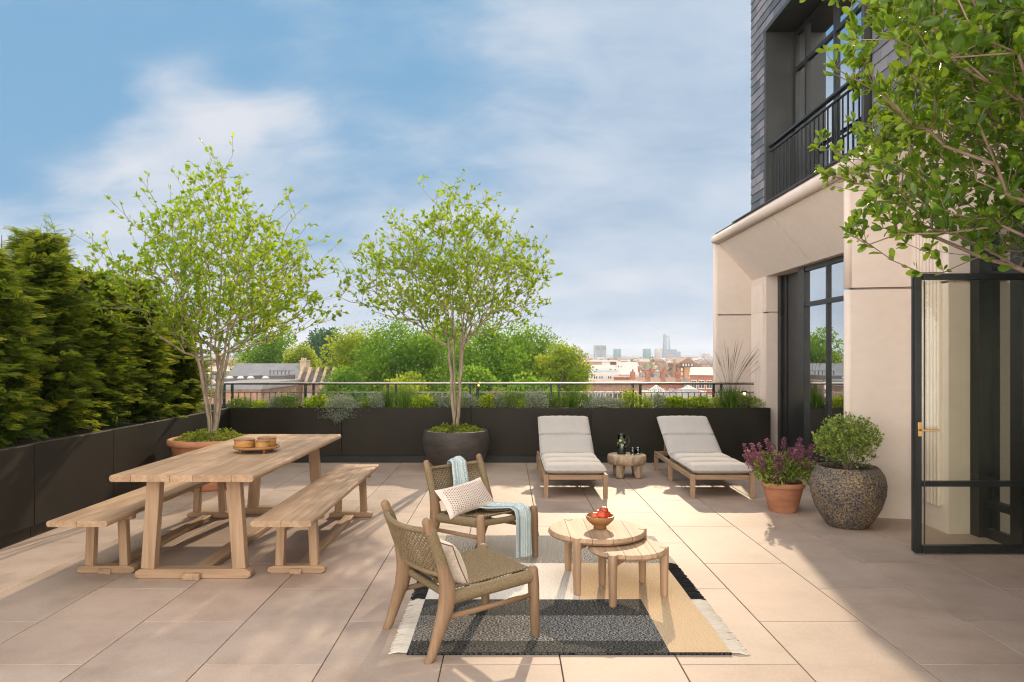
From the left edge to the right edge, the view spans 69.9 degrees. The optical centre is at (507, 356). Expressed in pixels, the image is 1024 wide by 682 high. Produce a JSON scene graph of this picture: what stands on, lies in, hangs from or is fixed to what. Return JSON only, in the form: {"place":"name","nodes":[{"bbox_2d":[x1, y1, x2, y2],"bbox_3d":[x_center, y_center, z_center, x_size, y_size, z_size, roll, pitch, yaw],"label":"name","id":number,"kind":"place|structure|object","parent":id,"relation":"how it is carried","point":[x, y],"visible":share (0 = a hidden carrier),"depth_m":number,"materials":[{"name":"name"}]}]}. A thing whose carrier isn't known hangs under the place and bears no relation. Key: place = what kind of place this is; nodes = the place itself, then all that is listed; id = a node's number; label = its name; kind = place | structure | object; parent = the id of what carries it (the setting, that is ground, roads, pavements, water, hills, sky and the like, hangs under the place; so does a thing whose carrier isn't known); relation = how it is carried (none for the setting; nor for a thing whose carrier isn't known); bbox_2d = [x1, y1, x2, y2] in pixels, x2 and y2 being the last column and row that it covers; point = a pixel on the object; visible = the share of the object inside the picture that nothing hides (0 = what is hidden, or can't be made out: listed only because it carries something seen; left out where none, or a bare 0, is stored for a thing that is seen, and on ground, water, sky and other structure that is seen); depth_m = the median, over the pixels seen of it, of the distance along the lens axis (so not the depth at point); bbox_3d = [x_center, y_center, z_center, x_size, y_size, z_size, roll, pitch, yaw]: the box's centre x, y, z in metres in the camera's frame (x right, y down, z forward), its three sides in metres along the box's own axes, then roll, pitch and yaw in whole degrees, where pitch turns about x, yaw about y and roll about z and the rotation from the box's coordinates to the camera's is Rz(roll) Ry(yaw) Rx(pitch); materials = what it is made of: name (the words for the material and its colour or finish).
{"place":"outdoors","nodes":[
{"label":"outdoors","id":0,"kind":"place"},
{"bbox_2d":[208,351,246,397],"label":"brick house","id":1,"kind":"structure","parent":0,"point":[214,368],"depth_m":150.00,"materials":[{"name":"beige paint"}]},
{"bbox_2d":[208,379,298,403],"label":"town house","id":2,"kind":"structure","parent":0,"point":[263,388],"depth_m":48.48,"materials":[{"name":"brown brick"}]},
{"bbox_2d":[215,371,303,403],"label":"roof terrace block","id":3,"kind":"structure","parent":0,"point":[248,377],"depth_m":64.24,"materials":[{"name":"brown brick"}]},
{"bbox_2d":[225,358,310,377],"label":"slate roof house","id":4,"kind":"structure","parent":0,"point":[262,369],"depth_m":82.60,"materials":[{"name":"grey stone"}]},
{"bbox_2d":[0,0,750,355],"label":"sky","id":5,"kind":"structure","parent":0,"point":[619,131],"materials":[{"name":"blue"}]},
{"bbox_2d":[380,385,397,407],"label":"ornamental grass","id":6,"kind":"object","parent":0,"point":[388,401],"depth_m":11.39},
{"bbox_2d":[392,385,419,407],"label":"ornamental grass","id":7,"kind":"object","parent":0,"point":[405,403],"depth_m":11.40,"materials":[{"name":"plant"}]},
{"bbox_2d":[203,354,712,357],"bbox_3d":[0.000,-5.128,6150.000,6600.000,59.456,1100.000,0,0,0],"label":"hills","id":8,"kind":"structure","parent":0,"point":[592,355],"depth_m":5907.86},
{"bbox_2d":[0,463,1023,681],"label":"terrace paving","id":9,"kind":"structure","parent":0,"point":[805,592],"depth_m":4.82,"materials":[{"name":"tile"}]},
{"bbox_2d":[0,408,229,548],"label":"metal planter","id":10,"kind":"object","parent":9,"relation":"on","point":[45,480],"visible":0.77,"depth_m":7.07,"materials":[{"name":"brown metal"}]},
{"bbox_2d":[0,319,28,440],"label":"evergreen tree","id":11,"kind":"object","parent":10,"relation":"on","point":[12,374],"visible":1,"depth_m":6.26,"materials":[{"name":"green plant"}]},
{"bbox_2d":[0,248,58,448],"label":"evergreen tree","id":12,"kind":"object","parent":10,"relation":"on","point":[15,394],"visible":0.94,"depth_m":6.77,"materials":[{"name":"green plant"}]},
{"bbox_2d":[0,212,115,437],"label":"evergreen tree","id":13,"kind":"object","parent":10,"relation":"on","point":[46,259],"visible":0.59,"depth_m":7.51,"materials":[{"name":"green plant"}]},
{"bbox_2d":[63,264,155,429],"bbox_3d":[-4.897,-0.048,8.469,1.562,2.133,1.579,0,0,0],"label":"evergreen tree","id":14,"kind":"object","parent":10,"relation":"on","point":[114,361],"visible":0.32,"depth_m":8.38,"materials":[{"name":"green plant"}]},
{"bbox_2d":[112,267,200,421],"bbox_3d":[-4.801,-0.119,9.360,1.488,2.204,1.409,0,0,37],"label":"evergreen tree","id":15,"kind":"object","parent":10,"relation":"on","point":[154,351],"visible":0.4,"depth_m":9.27,"materials":[{"name":"green plant"}]},
{"bbox_2d":[156,295,229,415],"bbox_3d":[-4.647,0.041,10.316,1.306,1.877,1.206,0,0,0],"label":"evergreen tree","id":16,"kind":"object","parent":10,"relation":"on","point":[185,369],"visible":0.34,"depth_m":10.24,"materials":[{"name":"green plant"}]},
{"bbox_2d":[46,482,228,573],"bbox_3d":[-2.965,1.366,6.370,0.428,0.468,2.660,0,0,0],"label":"dining bench","id":17,"kind":"object","parent":9,"relation":"on","point":[122,510],"visible":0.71,"depth_m":5.45,"materials":[{"name":"brown wood"}]},
{"bbox_2d":[166,434,246,491],"bbox_3d":[-3.620,1.295,8.950,1.000,0.610,1.000,0,0,0],"label":"tree pot","id":18,"kind":"object","parent":9,"relation":"on","point":[178,447],"visible":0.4,"depth_m":8.55,"materials":[{"name":"ceramic"}]},
{"bbox_2d":[59,131,348,441],"bbox_3d":[-3.540,-0.795,9.036,3.304,3.784,3.288,0,0,0],"label":"multi stem tree","id":19,"kind":"object","parent":18,"relation":"on","point":[254,300],"visible":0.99,"depth_m":8.60,"materials":[{"name":"green plant"}]},
{"bbox_2d":[173,427,245,441],"bbox_3d":[-3.617,0.953,8.953,0.903,0.169,0.907,0,0,0],"label":"ground cover","id":20,"kind":"object","parent":18,"relation":"on","point":[216,434],"visible":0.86,"depth_m":8.80,"materials":[{"name":"green plant"}]},
{"bbox_2d":[109,434,340,579],"bbox_3d":[-2.268,1.212,6.435,1.004,0.776,2.690,0,0,0],"label":"dining table","id":21,"kind":"object","parent":9,"relation":"on","point":[229,465],"visible":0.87,"depth_m":5.32,"materials":[{"name":"brown wood"}]},
{"bbox_2d":[233,444,279,453],"bbox_3d":[-2.170,0.797,6.330,0.384,0.055,0.384,0,0,0],"label":"serving tray","id":22,"kind":"object","parent":21,"relation":"on","point":[271,448],"visible":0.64,"depth_m":6.20,"materials":[{"name":"brown wood"}]},
{"bbox_2d":[233,438,254,447],"bbox_3d":[-2.262,0.743,6.300,0.178,0.071,0.178,0,0,0],"label":"rattan dish","id":23,"kind":"object","parent":22,"relation":"on","point":[244,442],"visible":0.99,"depth_m":6.23,"materials":[{"name":"wicker"}]},
{"bbox_2d":[255,439,269,447],"bbox_3d":[-2.090,0.746,6.245,0.124,0.065,0.124,0,0,0],"label":"rattan dish","id":24,"kind":"object","parent":22,"relation":"on","point":[262,443],"visible":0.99,"depth_m":6.20,"materials":[{"name":"wicker"}]},
{"bbox_2d":[250,464,378,573],"bbox_3d":[-1.560,1.366,6.370,0.428,0.467,2.660,0,0,0],"label":"dining bench","id":25,"kind":"object","parent":9,"relation":"on","point":[309,506],"visible":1,"depth_m":5.68,"materials":[{"name":"brown wood"}]},
{"bbox_2d":[423,428,488,470],"bbox_3d":[-0.736,1.323,10.451,0.948,0.555,0.940,0,0,0],"label":"tree pot","id":26,"kind":"object","parent":9,"relation":"on","point":[440,448],"visible":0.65,"depth_m":10.07,"materials":[{"name":"grey ceramic"}]},
{"bbox_2d":[329,169,562,432],"bbox_3d":[-0.800,-0.704,10.470,3.176,3.744,3.406,0,0,0],"label":"multi stem tree","id":27,"kind":"object","parent":26,"relation":"on","point":[421,264],"visible":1,"depth_m":10.03,"materials":[{"name":"green plant"}]},
{"bbox_2d":[428,422,483,432],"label":"ground cover","id":28,"kind":"object","parent":26,"relation":"on","point":[442,428],"visible":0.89,"depth_m":10.33,"materials":[{"name":"green plant"}]},
{"bbox_2d":[199,404,770,462],"bbox_3d":[-0.525,1.188,11.440,8.950,0.825,0.880,0,0,0],"label":"metal planter","id":29,"kind":"object","parent":9,"relation":"on","point":[383,435],"visible":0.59,"depth_m":11.00,"materials":[{"name":"brown metal"}]},
{"bbox_2d":[226,392,249,407],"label":"flowering plant","id":30,"kind":"object","parent":29,"relation":"on","point":[237,402],"visible":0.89,"depth_m":11.26,"materials":[{"name":"green plant"}]},
{"bbox_2d":[251,399,271,407],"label":"leafy plant","id":31,"kind":"object","parent":29,"relation":"on","point":[259,403],"visible":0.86,"depth_m":11.25,"materials":[{"name":"green plant"}]},
{"bbox_2d":[269,390,303,407],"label":"leafy plant","id":32,"kind":"object","parent":29,"relation":"on","point":[289,401],"visible":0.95,"depth_m":11.28,"materials":[{"name":"green plant"}]},
{"bbox_2d":[299,378,330,407],"bbox_3d":[-2.929,0.588,11.341,0.549,0.536,0.584,0,0,40],"label":"flowering plant","id":33,"kind":"object","parent":29,"relation":"on","point":[314,400],"visible":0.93,"depth_m":11.26,"materials":[{"name":"green plant"}]},
{"bbox_2d":[318,390,361,422],"bbox_3d":[-2.471,0.751,11.162,0.804,0.536,0.534,0,0,0],"label":"silver bush","id":34,"kind":"object","parent":29,"relation":"on","point":[340,400],"visible":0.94,"depth_m":11.04,"materials":[{"name":"green plant"}]},
{"bbox_2d":[366,389,386,407],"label":"silver bush","id":35,"kind":"object","parent":29,"relation":"on","point":[380,402],"visible":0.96,"depth_m":11.31,"materials":[{"name":"green plant"}]},
{"bbox_2d":[413,393,433,407],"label":"leafy plant","id":36,"kind":"object","parent":29,"relation":"on","point":[419,401],"visible":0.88,"depth_m":11.26,"materials":[{"name":"green plant"}]},
{"bbox_2d":[432,389,453,407],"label":"silver bush","id":37,"kind":"object","parent":29,"relation":"on","point":[442,398],"visible":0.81,"depth_m":11.26,"materials":[{"name":"green plant"}]},
{"bbox_2d":[448,389,482,407],"bbox_3d":[-0.633,0.668,11.354,0.564,0.377,0.575,0,0,0],"label":"silver bush","id":38,"kind":"object","parent":29,"relation":"on","point":[469,398],"visible":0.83,"depth_m":11.27,"materials":[{"name":"green plant"}]},
{"bbox_2d":[222,382,753,407],"bbox_3d":[-0.278,0.627,11.720,8.643,0.426,0.054,0,0,0],"label":"metal railing","id":39,"kind":"object","parent":29,"relation":"on","point":[632,384],"visible":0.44,"depth_m":11.70,"materials":[{"name":"black metal"}]},
{"bbox_2d":[476,391,502,407],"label":"flowering plant","id":40,"kind":"object","parent":29,"relation":"on","point":[488,398],"visible":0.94,"depth_m":11.28,"materials":[{"name":"green plant"}]},
{"bbox_2d":[484,386,518,407],"bbox_3d":[-0.111,0.658,11.316,0.428,0.396,0.469,0,0,36],"label":"silver bush","id":41,"kind":"object","parent":29,"relation":"on","point":[497,398],"visible":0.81,"depth_m":11.29,"materials":[{"name":"green plant"}]},
{"bbox_2d":[494,388,529,407],"bbox_3d":[0.071,0.657,11.357,0.498,0.398,0.566,0,0,-34],"label":"leafy plant","id":42,"kind":"object","parent":29,"relation":"on","point":[509,397],"visible":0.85,"depth_m":11.27,"materials":[{"name":"green plant"}]},
{"bbox_2d":[522,386,552,407],"bbox_3d":[0.445,0.655,11.349,0.496,0.402,0.523,0,0,34],"label":"silver bush","id":43,"kind":"object","parent":29,"relation":"on","point":[537,398],"visible":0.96,"depth_m":11.28,"materials":[{"name":"green plant"}]},
{"bbox_2d":[550,392,570,407],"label":"leafy plant","id":44,"kind":"object","parent":29,"relation":"on","point":[562,403],"visible":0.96,"depth_m":11.33,"materials":[{"name":"green plant"}]},
{"bbox_2d":[572,388,594,407],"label":"leafy plant","id":45,"kind":"object","parent":29,"relation":"on","point":[583,397],"visible":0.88,"depth_m":11.32,"materials":[{"name":"green plant"}]},
{"bbox_2d":[582,395,625,407],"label":"silver bush","id":46,"kind":"object","parent":29,"relation":"on","point":[601,401],"visible":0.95,"depth_m":11.18,"materials":[{"name":"green plant"}]},
{"bbox_2d":[619,386,644,407],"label":"leafy plant","id":47,"kind":"object","parent":29,"relation":"on","point":[627,395],"visible":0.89,"depth_m":11.29,"materials":[{"name":"green plant"}]},
{"bbox_2d":[634,393,657,407],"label":"leafy plant","id":48,"kind":"object","parent":29,"relation":"on","point":[646,403],"visible":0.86,"depth_m":11.29,"materials":[{"name":"green plant"}]},
{"bbox_2d":[646,386,667,407],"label":"silver bush","id":49,"kind":"object","parent":29,"relation":"on","point":[660,398],"visible":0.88,"depth_m":11.29,"materials":[{"name":"green plant"}]},
{"bbox_2d":[659,388,689,407],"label":"flowering plant","id":50,"kind":"object","parent":29,"relation":"on","point":[676,401],"visible":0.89,"depth_m":11.24,"materials":[{"name":"green plant"}]},
{"bbox_2d":[683,388,714,407],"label":"flowering plant","id":51,"kind":"object","parent":29,"relation":"on","point":[699,400],"visible":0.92,"depth_m":11.24,"materials":[{"name":"green plant"}]},
{"bbox_2d":[704,393,724,407],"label":"leafy plant","id":52,"kind":"object","parent":29,"relation":"on","point":[714,399],"visible":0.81,"depth_m":11.30,"materials":[{"name":"green plant"}]},
{"bbox_2d":[733,389,753,407],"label":"leafy plant","id":53,"kind":"object","parent":29,"relation":"on","point":[741,399],"visible":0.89,"depth_m":11.29,"materials":[{"name":"green plant"}]},
{"bbox_2d":[746,395,764,407],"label":"leafy plant","id":54,"kind":"object","parent":29,"relation":"on","point":[756,402],"visible":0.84,"depth_m":11.29,"materials":[{"name":"green plant"}]},
{"bbox_2d":[388,535,749,654],"bbox_3d":[0.330,1.593,5.214,1.950,0.015,2.592,0,0,0],"label":"area rug","id":55,"kind":"object","parent":9,"relation":"on","point":[645,618],"visible":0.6,"depth_m":4.45,"materials":[{"name":"fabric"}]},
{"bbox_2d":[381,499,539,664],"bbox_3d":[-0.296,1.231,4.231,0.766,0.781,0.656,0,0,-32],"label":"lounge chair","id":56,"kind":"object","parent":55,"relation":"on","point":[485,566],"visible":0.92,"depth_m":4.06,"materials":[{"name":"brown wood"}]},
{"bbox_2d":[416,532,468,586],"bbox_3d":[-0.373,1.142,4.144,0.172,0.253,0.444,0,0,-35],"label":"throw pillow","id":57,"kind":"object","parent":56,"relation":"on","point":[457,567],"visible":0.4,"depth_m":3.98,"materials":[{"name":"beige fabric"}]},
{"bbox_2d":[423,454,537,556],"bbox_3d":[-0.232,1.231,5.905,0.656,0.781,0.766,0,0,-43],"label":"lounge chair","id":58,"kind":"object","parent":55,"relation":"on","point":[480,520],"visible":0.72,"depth_m":5.83,"materials":[{"name":"brown wood"}]},
{"bbox_2d":[434,477,493,518],"bbox_3d":[-0.332,1.125,5.849,0.186,0.252,0.516,0,0,44],"label":"throw pillow","id":59,"kind":"object","parent":58,"relation":"on","point":[463,498],"visible":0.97,"depth_m":5.77,"materials":[{"name":"white fabric"}]},
{"bbox_2d":[446,456,531,557],"bbox_3d":[-0.196,1.198,5.931,0.853,0.714,0.277,0,0,39],"label":"throw blanket","id":60,"kind":"object","parent":58,"relation":"on","point":[459,472],"visible":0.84,"depth_m":5.73,"materials":[{"name":"blue fabric"}]},
{"bbox_2d":[548,518,646,595],"bbox_3d":[0.632,1.406,5.185,0.695,0.388,0.690,0,0,0],"label":"coffee table","id":61,"kind":"object","parent":55,"relation":"on","point":[579,534],"visible":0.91,"depth_m":5.05,"materials":[{"name":"brown wood"}]},
{"bbox_2d":[585,512,614,528],"bbox_3d":[0.652,1.167,5.180,0.206,0.091,0.206,0,0,0],"label":"fruit bowl","id":62,"kind":"object","parent":61,"relation":"on","point":[599,523],"visible":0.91,"depth_m":5.11,"materials":[{"name":"brown wood"}]},
{"bbox_2d":[588,538,668,607],"bbox_3d":[0.804,1.431,4.896,0.532,0.338,0.532,0,0,0],"label":"coffee table","id":63,"kind":"object","parent":55,"relation":"on","point":[643,549],"visible":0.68,"depth_m":4.79,"materials":[{"name":"brown wood"}]},
{"bbox_2d":[536,416,607,497],"bbox_3d":[0.770,1.212,9.307,0.730,0.776,2.105,0,0,0],"label":"sun lounger","id":64,"kind":"object","parent":9,"relation":"on","point":[566,452],"visible":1,"depth_m":9.46,"materials":[{"name":"fabric"}]},
{"bbox_2d":[607,452,646,478],"bbox_3d":[1.584,1.451,9.752,0.516,0.303,0.524,0,0,0],"label":"side table","id":65,"kind":"object","parent":9,"relation":"on","point":[635,462],"visible":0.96,"depth_m":9.58,"materials":[{"name":"brown wood"}]},
{"bbox_2d":[617,434,629,454],"bbox_3d":[1.533,1.166,9.750,0.156,0.268,0.115,0,0,29],"label":"glass jug","id":66,"kind":"object","parent":65,"relation":"on","point":[621,448],"visible":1,"depth_m":9.72,"materials":[{"name":"clear glass"}]},
{"bbox_2d":[654,416,754,497],"bbox_3d":[2.430,1.212,9.307,0.730,0.776,2.105,0,0,0],"label":"sun lounger","id":67,"kind":"object","parent":9,"relation":"on","point":[692,447],"visible":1,"depth_m":9.42,"materials":[{"name":"fabric"}]},
{"bbox_2d":[761,478,805,512],"bbox_3d":[2.855,1.447,7.600,0.436,0.306,0.436,0,0,0],"label":"terracotta pot","id":68,"kind":"object","parent":9,"relation":"on","point":[781,498],"visible":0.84,"depth_m":7.46,"materials":[{"name":"ceramic"}]},
{"bbox_2d":[742,437,818,486],"bbox_3d":[2.842,1.086,7.594,0.815,0.507,0.643,0,0,0],"label":"flowering sage","id":69,"kind":"object","parent":68,"relation":"on","point":[787,464],"visible":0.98,"depth_m":7.49,"materials":[{"name":"purple plant"}]},
{"bbox_2d":[809,462,887,529],"bbox_3d":[3.215,1.317,6.929,0.674,0.565,0.678,0,0,0],"label":"stone pot","id":70,"kind":"object","parent":9,"relation":"on","point":[854,497],"visible":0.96,"depth_m":6.69,"materials":[{"name":"stone"}]},
{"bbox_2d":[811,411,884,469],"bbox_3d":[3.222,0.832,6.932,0.673,0.638,0.610,0,0,0],"label":"leafy shrub","id":71,"kind":"object","parent":70,"relation":"on","point":[855,437],"visible":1,"depth_m":6.85,"materials":[{"name":"green plant"}]},
{"bbox_2d":[711,0,1023,543],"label":"hotel building","id":72,"kind":"structure","parent":9,"relation":"on","point":[811,305],"depth_m":7.37,"materials":[{"name":"stone"}]},
{"bbox_2d":[778,255,849,466],"bbox_3d":[4.230,0.160,9.848,0.340,2.920,2.795,0,0,0],"label":"window","id":73,"kind":"structure","parent":72,"relation":"in","point":[810,298],"depth_m":9.93,"materials":[{"name":"glass"}]},
{"bbox_2d":[911,273,1023,552],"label":"glass door","id":74,"kind":"structure","parent":72,"relation":"attached to","point":[918,483],"depth_m":5.91,"materials":[{"name":"black metal"}]},
{"bbox_2d":[970,205,1023,543],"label":"window","id":75,"kind":"structure","parent":72,"relation":"in","point":[996,306],"depth_m":6.37,"materials":[{"name":"black metal"}]},
{"bbox_2d":[438,465,687,681],"bbox_3d":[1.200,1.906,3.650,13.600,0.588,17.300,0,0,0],"label":"joint","id":76,"kind":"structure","parent":0,"point":[559,655],"depth_m":3.83,"materials":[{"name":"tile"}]},
{"bbox_2d":[559,386,582,407],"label":"ornamental grass","id":77,"kind":"object","parent":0,"point":[569,394],"depth_m":11.39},
{"bbox_2d":[638,367,670,376],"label":"brick terrace","id":78,"kind":"structure","parent":0,"point":[652,373],"depth_m":210.06,"materials":[{"name":"brick"}]},
{"bbox_2d":[630,369,683,389],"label":"brick terrace","id":79,"kind":"structure","parent":0,"point":[662,378],"depth_m":163.35,"materials":[{"name":"brick"}]},
{"bbox_2d":[663,333,670,348],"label":"skyscraper","id":80,"kind":"structure","parent":0,"point":[666,341],"depth_m":2500.00,"materials":[{"name":"grey glass"}]},
{"bbox_2d":[689,367,712,395],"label":"corner house","id":81,"kind":"structure","parent":0,"point":[700,374],"depth_m":150.72,"materials":[{"name":"red brick"}]},
{"bbox_2d":[705,341,758,407],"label":"ornamental grass","id":82,"kind":"object","parent":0,"point":[729,400],"depth_m":11.41,"materials":[{"name":"plant"}]},
{"label":"ground","id":83,"kind":"structure","parent":0,"visible":0},
{"bbox_2d":[225,326,297,370],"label":"park tree","id":84,"kind":"object","parent":83,"relation":"on","point":[272,352],"visible":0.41,"depth_m":93.75,"materials":[{"name":"green plant"}]},
{"bbox_2d":[282,340,322,371],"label":"park tree","id":85,"kind":"object","parent":83,"relation":"on","point":[301,351],"visible":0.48,"depth_m":91.21,"materials":[{"name":"green plant"}]},
{"bbox_2d":[297,367,333,401],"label":"terraced houses","id":86,"kind":"structure","parent":83,"relation":"on","point":[308,376],"depth_m":66.73,"materials":[{"name":"brick"}]},
{"bbox_2d":[304,325,346,370],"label":"park tree","id":87,"kind":"object","parent":83,"relation":"on","point":[317,341],"visible":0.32,"depth_m":186.38,"materials":[{"name":"green plant"}]},
{"bbox_2d":[317,363,371,403],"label":"park tree","id":88,"kind":"object","parent":83,"relation":"on","point":[346,374],"visible":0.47,"depth_m":57.09,"materials":[{"name":"green plant"}]},
{"bbox_2d":[310,320,399,395],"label":"park tree","id":89,"kind":"object","parent":83,"relation":"on","point":[346,345],"visible":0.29,"depth_m":68.59,"materials":[{"name":"green plant"}]},
{"bbox_2d":[347,317,452,403],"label":"park tree","id":90,"kind":"object","parent":83,"relation":"on","point":[414,354],"visible":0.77,"depth_m":64.47,"materials":[{"name":"green plant"}]},
{"bbox_2d":[376,370,436,403],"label":"park tree","id":91,"kind":"object","parent":83,"relation":"on","point":[411,376],"visible":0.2,"depth_m":53.65,"materials":[{"name":"green plant"}]},
{"bbox_2d":[409,315,478,399],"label":"park tree","id":92,"kind":"object","parent":83,"relation":"on","point":[457,337],"visible":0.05,"depth_m":72.61,"materials":[{"name":"green plant"}]},
{"bbox_2d":[199,352,712,375],"bbox_3d":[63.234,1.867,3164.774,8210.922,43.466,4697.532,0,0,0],"label":"distant city","id":93,"kind":"object","parent":83,"relation":"on","point":[642,361],"visible":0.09,"depth_m":1018.16},
{"bbox_2d":[445,362,504,403],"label":"park tree","id":94,"kind":"object","parent":83,"relation":"on","point":[472,374],"visible":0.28,"depth_m":51.42,"materials":[{"name":"green plant"}]},
{"bbox_2d":[429,314,538,397],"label":"park tree","id":95,"kind":"object","parent":83,"relation":"on","point":[502,360],"visible":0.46,"depth_m":59.87,"materials":[{"name":"green plant"}]},
{"bbox_2d":[498,371,561,403],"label":"park tree","id":96,"kind":"object","parent":83,"relation":"on","point":[522,388],"visible":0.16,"depth_m":49.43,"materials":[{"name":"green plant"}]},
{"bbox_2d":[495,318,568,386],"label":"park tree","id":97,"kind":"object","parent":83,"relation":"on","point":[538,346],"visible":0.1,"depth_m":65.01,"materials":[{"name":"green plant"}]},
{"bbox_2d":[525,338,596,403],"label":"park tree","id":98,"kind":"object","parent":83,"relation":"on","point":[562,363],"visible":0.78,"depth_m":58.89,"materials":[{"name":"green plant"}]},
{"bbox_2d":[594,345,605,358],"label":"tower block","id":99,"kind":"structure","parent":83,"relation":"on","point":[599,350],"depth_m":1700.00,"materials":[{"name":"grey glass"}]},
{"bbox_2d":[579,360,638,379],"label":"white apartment building","id":100,"kind":"structure","parent":83,"relation":"on","point":[607,369],"depth_m":201.40,"materials":[{"name":"concrete"}]},
{"bbox_2d":[578,380,646,401],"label":"brick mansion block","id":101,"kind":"structure","parent":83,"relation":"on","point":[607,388],"depth_m":120.00,"materials":[{"name":"brick"}]},
{"bbox_2d":[662,349,676,357],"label":"office block","id":102,"kind":"structure","parent":83,"relation":"on","point":[666,352],"depth_m":2200.00,"materials":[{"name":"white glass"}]},
{"bbox_2d":[642,389,711,403],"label":"brick house","id":103,"kind":"structure","parent":83,"relation":"on","point":[685,394],"depth_m":98.23,"materials":[{"name":"beige paint"}]},
{"bbox_2d":[668,358,702,377],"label":"gabled brick building","id":104,"kind":"structure","parent":83,"relation":"on","point":[683,365],"depth_m":249.00,"materials":[{"name":"brick"}]},
{"bbox_3d":[3.050,1.350,3.050,0.880,0.500,0.880,0,0,0],"label":"tree pot","id":105,"kind":"object","parent":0,"visible":0},
{"bbox_2d":[799,0,1023,276],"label":"leafy tree","id":106,"kind":"object","parent":105,"relation":"on","point":[972,42],"visible":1,"depth_m":3.24,"materials":[{"name":"green plant"}]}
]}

